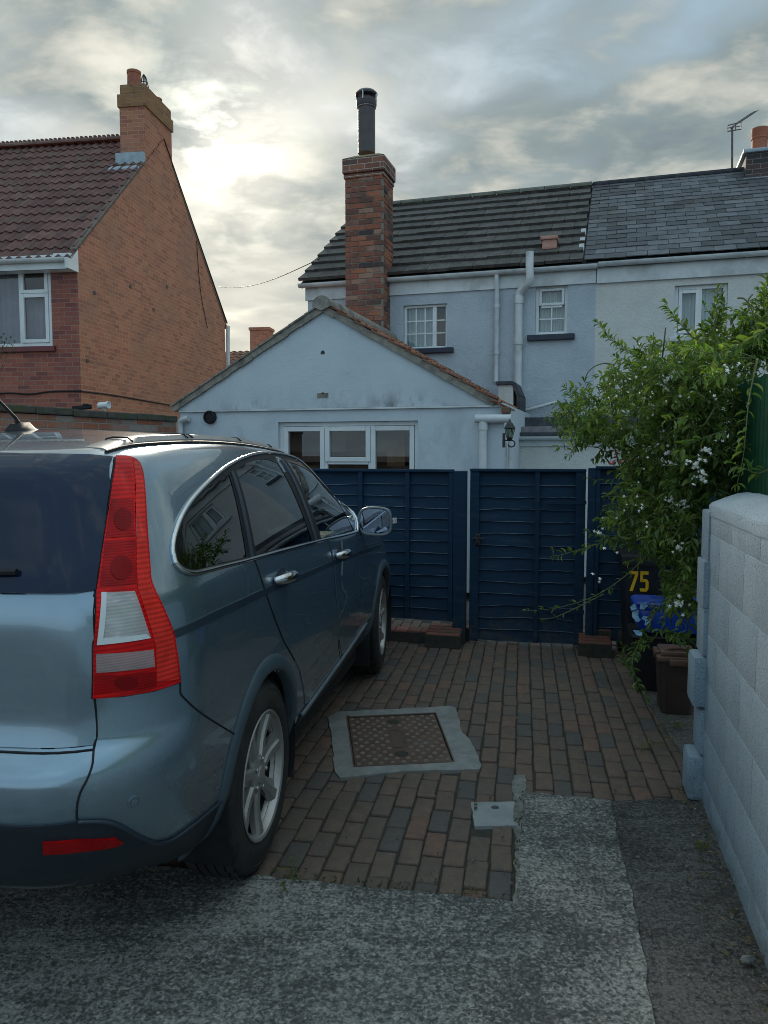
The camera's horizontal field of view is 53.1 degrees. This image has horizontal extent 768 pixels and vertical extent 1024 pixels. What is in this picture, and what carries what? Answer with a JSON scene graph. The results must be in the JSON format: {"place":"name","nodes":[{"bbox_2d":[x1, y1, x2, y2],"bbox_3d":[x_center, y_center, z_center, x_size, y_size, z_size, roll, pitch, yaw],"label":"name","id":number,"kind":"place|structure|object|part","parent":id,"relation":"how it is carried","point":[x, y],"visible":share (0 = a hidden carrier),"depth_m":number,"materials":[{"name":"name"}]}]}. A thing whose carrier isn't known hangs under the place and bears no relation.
{"place":"outdoors","nodes":[
{"label":"outdoors","id":0,"kind":"place"},
{"bbox_2d":[72,404,91,409],"bbox_3d":[-3.246,-1.127,8.254,0.199,0.072,0.112,-1,5,-18],"label":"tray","id":1,"kind":"object","parent":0,"point":[83,406],"visible":0.9,"depth_m":8.22,"materials":[{"name":"black plastic"}]},
{"bbox_2d":[0,792,654,1023],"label":"concrete apron","id":2,"kind":"object","parent":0,"point":[164,945],"visible":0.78,"depth_m":2.40,"materials":[{"name":"grey concrete"}]},
{"bbox_2d":[0,0,767,351],"label":"sky","id":3,"kind":"structure","parent":0,"point":[474,96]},
{"bbox_2d":[157,618,701,900],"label":"brick paving","id":4,"kind":"structure","parent":0,"point":[317,851],"depth_m":3.81,"materials":[{"name":"brown brick"}]},
{"bbox_2d":[0,400,394,888],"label":"parked car","id":5,"kind":"object","parent":4,"relation":"on","point":[194,629],"visible":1,"depth_m":2.18,"materials":[{"name":"blue metal"}]},
{"bbox_3d":[-1.450,0.011,2.174,1.473,0.374,0.345,1,4,9],"label":"rear window","id":6,"kind":"part","parent":5,"relation":"part of","materials":[{"name":"black glass"}]},
{"bbox_3d":[-0.569,0.029,2.523,0.116,0.284,0.628,1,4,9],"label":"quarter window","id":7,"kind":"part","parent":5,"relation":"part of","materials":[{"name":"black glass"}]},
{"bbox_3d":[-0.475,-0.028,3.158,0.165,0.375,0.746,1,4,9],"label":"rear door window","id":8,"kind":"part","parent":5,"relation":"part of","materials":[{"name":"black glass"}]},
{"bbox_3d":[-0.320,0.532,3.481,0.093,0.823,1.403,1,4,8],"label":"rear door","id":9,"kind":"part","parent":5,"relation":"part of","materials":[{"name":"silver metal"}]},
{"bbox_3d":[-0.326,-0.071,4.049,0.173,0.396,0.732,1,4,9],"label":"front door window","id":10,"kind":"part","parent":5,"relation":"part of","materials":[{"name":"glass"}]},
{"bbox_3d":[-0.163,0.498,4.508,0.140,0.806,1.294,1,4,9],"label":"front door","id":11,"kind":"part","parent":5,"relation":"part of","materials":[{"name":"silver metal"}]},
{"bbox_2d":[274,855,301,892],"bbox_3d":[-0.340,1.312,2.766,0.099,0.062,0.260,-1,5,-16],"label":"weed","id":12,"kind":"object","parent":4,"relation":"on","point":[291,870],"visible":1,"depth_m":2.81,"materials":[{"name":"green plant"}]},
{"bbox_2d":[293,469,467,643],"bbox_3d":[-0.295,0.347,6.466,1.977,1.419,0.105,1,4,13],"label":"fence panel","id":13,"kind":"object","parent":4,"relation":"on","point":[425,541],"visible":0.33,"depth_m":6.32,"materials":[{"name":"blue wood"}]},
{"bbox_2d":[328,706,481,780],"bbox_3d":[0.099,1.244,4.185,0.777,0.040,0.966,0,4,-6],"label":"manhole cover","id":14,"kind":"object","parent":4,"relation":"on","point":[388,741],"visible":0.96,"depth_m":4.10,"materials":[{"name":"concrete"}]},
{"bbox_2d":[386,626,428,642],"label":"brick kerb","id":15,"kind":"structure","parent":4,"relation":"on","point":[407,634],"depth_m":6.31,"materials":[{"name":"brown brick"}]},
{"bbox_2d":[425,623,468,648],"bbox_3d":[0.528,1.006,6.298,0.326,0.136,0.386,1,4,13],"label":"brick step","id":16,"kind":"object","parent":4,"relation":"on","point":[447,636],"visible":0.9,"depth_m":6.14,"materials":[{"name":"brown brick"}]},
{"bbox_2d":[471,801,520,829],"bbox_3d":[0.490,1.308,3.309,0.226,0.025,0.231,0,4,0],"label":"access cover","id":17,"kind":"object","parent":4,"relation":"on","point":[488,815],"visible":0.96,"depth_m":3.29,"materials":[{"name":"metal"}]},
{"bbox_2d":[512,774,526,901],"bbox_3d":[0.566,1.324,3.178,0.069,0.034,1.088,1,4,9],"label":"mortar strip","id":18,"kind":"object","parent":4,"relation":"on","point":[519,784],"visible":0.62,"depth_m":3.34,"materials":[{"name":"grey concrete"}]},
{"bbox_2d":[271,790,767,1007],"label":"moss","id":19,"kind":"object","parent":4,"relation":"on","point":[398,883],"visible":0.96,"depth_m":2.78,"materials":[{"name":"green plant"}]},
{"bbox_2d":[469,469,586,644],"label":"garden gate","id":20,"kind":"structure","parent":4,"relation":"on","point":[522,521],"depth_m":6.17,"materials":[{"name":"blue wood"}]},
{"bbox_2d":[292,671,767,1014],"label":"grit","id":21,"kind":"object","parent":4,"relation":"on","point":[640,938],"visible":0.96,"depth_m":2.61,"materials":[{"name":"grey gravel"}]},
{"bbox_2d":[577,629,611,658],"bbox_3d":[1.645,1.012,5.991,0.257,0.170,0.311,1,4,13],"label":"brick step","id":22,"kind":"object","parent":4,"relation":"on","point":[599,645],"visible":0.92,"depth_m":5.86,"materials":[{"name":"brown brick"}]},
{"bbox_2d":[605,450,636,464],"bbox_3d":[1.962,0.277,6.535,0.419,1.648,0.866,2,5,21],"label":"fuchsia","id":23,"kind":"object","parent":4,"relation":"on","point":[613,461],"visible":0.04,"depth_m":6.10,"materials":[{"name":"green plant"}]},
{"bbox_2d":[522,272,767,704],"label":"climbing plant","id":24,"kind":"object","parent":4,"relation":"on","point":[687,453],"visible":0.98,"depth_m":4.13,"materials":[{"name":"green plant"}]},
{"bbox_2d":[629,734,674,751],"bbox_3d":[1.415,1.214,4.050,0.250,0.054,0.086,-2,5,-23],"label":"weed","id":25,"kind":"object","parent":4,"relation":"on","point":[647,745],"visible":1,"depth_m":4.04,"materials":[{"name":"green plant"}]},
{"bbox_2d":[585,466,727,640],"bbox_3d":[2.447,0.381,5.833,1.757,1.449,0.105,1,5,13],"label":"fence panel","id":26,"kind":"object","parent":4,"relation":"on","point":[603,612],"visible":0.16,"depth_m":5.99,"materials":[{"name":"blue wood"}]},
{"bbox_2d":[466,577,585,625],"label":"ground","id":27,"kind":"structure","parent":0,"point":[467,612],"depth_m":8.29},
{"bbox_2d":[0,333,15,377],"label":"shrub","id":28,"kind":"object","parent":27,"relation":"on","point":[4,349],"visible":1,"depth_m":8.15,"materials":[{"name":"green plant"}]},
{"bbox_2d":[0,404,176,433],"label":"brick garden wall","id":29,"kind":"structure","parent":27,"relation":"on","point":[45,418],"depth_m":8.16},
{"bbox_2d":[97,401,110,410],"bbox_3d":[-3.110,-1.168,8.527,0.133,0.122,0.084,1,5,17],"label":"security camera","id":30,"kind":"object","parent":29,"relation":"on","point":[103,405],"visible":0.98,"depth_m":8.50,"materials":[{"name":"white plastic"}]},
{"bbox_2d":[0,68,229,432],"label":"brick house","id":31,"kind":"structure","parent":27,"relation":"on","point":[108,291],"depth_m":14.57,"materials":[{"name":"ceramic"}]},
{"bbox_2d":[0,273,55,352],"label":"window","id":32,"kind":"structure","parent":31,"relation":"in","point":[25,299],"depth_m":13.07,"materials":[{"name":"white plastic"}]},
{"bbox_2d":[225,327,274,367],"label":"house","id":33,"kind":"structure","parent":27,"relation":"on","point":[259,335],"depth_m":28.58,"materials":[{"name":"red brick"}]},
{"bbox_2d":[170,295,529,592],"bbox_3d":[-0.165,-0.907,10.312,4.196,3.333,3.209,1,5,17],"label":"gabled extension","id":34,"kind":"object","parent":27,"relation":"on","point":[325,382],"visible":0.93,"depth_m":8.82,"materials":[{"name":"white paint"}]},
{"bbox_2d":[280,421,417,468],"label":"window","id":35,"kind":"structure","parent":34,"relation":"in","point":[357,444],"depth_m":9.18,"materials":[{"name":"white plastic"}]},
{"bbox_2d":[505,425,511,468],"bbox_3d":[1.368,-0.030,8.513,0.090,1.858,0.046,2,5,25],"label":"waste pipe","id":36,"kind":"object","parent":34,"relation":"attached to","point":[510,456],"visible":0.25,"depth_m":8.44,"materials":[{"name":"white plastic"}]},
{"bbox_2d":[502,419,515,447],"bbox_3d":[1.303,-0.820,7.997,0.129,0.300,0.116,0,4,0],"label":"wall lantern","id":37,"kind":"object","parent":34,"relation":"attached to","point":[510,425],"depth_m":7.99,"materials":[{"name":"black metal"}]},
{"bbox_2d":[496,381,525,411],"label":"parapet","id":38,"kind":"structure","parent":34,"relation":"on","point":[510,392],"depth_m":10.03,"materials":[{"name":"white paint"}]},
{"bbox_2d":[298,88,597,416],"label":"cottage","id":39,"kind":"structure","parent":27,"relation":"on","point":[487,290],"depth_m":10.98,"materials":[{"name":"white paint"}]},
{"bbox_2d":[225,258,319,287],"bbox_3d":[-2.835,-5.134,16.757,0.013,1.660,10.470,-2,5,-21],"label":"overhead wire","id":40,"kind":"object","parent":39,"relation":"attached to","point":[272,279],"visible":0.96,"depth_m":15.02,"materials":[{"name":"black plastic"}]},
{"bbox_2d":[404,304,453,353],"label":"window","id":41,"kind":"structure","parent":39,"relation":"in","point":[425,326],"depth_m":11.28,"materials":[{"name":"white plastic"}]},
{"bbox_2d":[525,400,556,411],"bbox_3d":[2.171,-1.470,10.684,0.527,0.168,0.043,1,5,17],"label":"waste pipe","id":42,"kind":"object","parent":39,"relation":"attached to","point":[538,406],"visible":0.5,"depth_m":10.67,"materials":[{"name":"white plastic"}]},
{"bbox_2d":[527,285,574,340],"bbox_3d":[2.328,-2.764,10.667,0.641,0.764,0.235,1,5,17],"label":"window","id":43,"kind":"structure","parent":39,"relation":"in","point":[551,319],"depth_m":10.70,"materials":[{"name":"white plastic"}]},
{"bbox_2d":[519,416,677,576],"bbox_3d":[2.769,-0.225,9.978,1.928,2.023,1.239,1,5,17],"label":"lean to","id":44,"kind":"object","parent":27,"relation":"on","point":[538,438],"visible":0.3,"depth_m":9.62,"materials":[{"name":"paint"}]},
{"bbox_2d":[583,126,767,460],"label":"neighbour cottage","id":45,"kind":"structure","parent":27,"relation":"on","point":[686,242],"depth_m":10.39,"materials":[{"name":"paint"}]},
{"bbox_2d":[669,284,730,341],"bbox_3d":[4.171,-2.620,10.141,0.750,0.735,0.235,1,5,17],"label":"window","id":46,"kind":"structure","parent":45,"relation":"in","point":[689,298],"depth_m":10.18,"materials":[{"name":"white plastic"}]},
{"bbox_2d":[727,110,758,168],"bbox_3d":[5.765,-5.968,12.336,0.700,1.093,0.179,-3,5,-36],"label":"tv aerial","id":47,"kind":"object","parent":45,"relation":"attached to","point":[739,121],"visible":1,"depth_m":12.18,"materials":[{"name":"metal"}]},
{"bbox_2d":[624,650,694,754],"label":"bin slab","id":48,"kind":"structure","parent":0,"point":[683,736],"depth_m":4.40,"materials":[{"name":"grey concrete"}]},
{"bbox_2d":[616,547,700,657],"bbox_3d":[2.058,0.701,5.755,0.600,0.819,0.704,1,4,13],"label":"wheelie bin","id":49,"kind":"object","parent":48,"relation":"on","point":[645,578],"visible":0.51,"depth_m":5.50,"materials":[{"name":"plastic"}]},
{"bbox_2d":[627,623,697,691],"bbox_3d":[1.890,0.971,5.086,0.528,0.374,0.388,1,4,13],"label":"recycling box","id":50,"kind":"object","parent":48,"relation":"on","point":[646,666],"visible":0.38,"depth_m":4.97,"materials":[{"name":"black plastic"}]},
{"bbox_2d":[630,594,697,635],"bbox_3d":[1.872,0.675,5.052,0.519,0.224,0.362,1,4,12],"label":"recycling bag","id":51,"kind":"object","parent":50,"relation":"on","point":[641,610],"visible":0.42,"depth_m":4.94,"materials":[{"name":"blue plastic"}]},
{"bbox_2d":[656,716,686,730],"bbox_3d":[1.658,1.193,4.330,0.306,0.056,0.185,0,4,0],"label":"weed","id":52,"kind":"object","parent":48,"relation":"on","point":[678,723],"visible":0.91,"depth_m":4.31,"materials":[{"name":"green plant"}]},
{"bbox_2d":[652,644,692,714],"bbox_3d":[1.753,0.996,4.617,0.268,0.398,0.290,1,4,13],"label":"food waste caddy","id":53,"kind":"object","parent":48,"relation":"on","point":[671,661],"visible":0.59,"depth_m":4.53,"materials":[{"name":"brown plastic"}]},
{"bbox_2d":[611,799,767,1023],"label":"tarmac strip","id":54,"kind":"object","parent":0,"point":[672,988],"visible":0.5,"depth_m":2.55,"materials":[{"name":"grey asphalt"}]},
{"bbox_2d":[693,840,722,850],"bbox_3d":[1.281,1.296,2.980,0.174,0.064,0.103,0,4,5],"label":"weed","id":55,"kind":"object","parent":54,"relation":"on","point":[704,845],"visible":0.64,"depth_m":2.97,"materials":[{"name":"green plant"}]},
{"bbox_2d":[672,786,767,1022],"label":"leaf litter","id":56,"kind":"object","parent":54,"relation":"on","point":[722,942],"visible":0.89,"depth_m":2.57,"materials":[{"name":"plant"}]},
{"bbox_2d":[682,492,767,969],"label":"block wall","id":57,"kind":"structure","parent":54,"relation":"on","point":[725,771],"depth_m":2.81,"materials":[{"name":"paint"}]},
{"bbox_2d":[727,374,767,495],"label":"corrugated fence","id":58,"kind":"object","parent":57,"relation":"on","point":[757,435],"visible":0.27,"depth_m":3.83,"materials":[{"name":"green metal"}]},
{"bbox_2d":[740,955,755,965],"bbox_3d":[1.102,1.355,2.325,0.046,0.026,0.034,0,4,0],"label":"stone","id":59,"kind":"object","parent":54,"relation":"on","point":[748,960],"visible":1,"depth_m":2.32,"materials":[{"name":"grey stone"}]}
]}

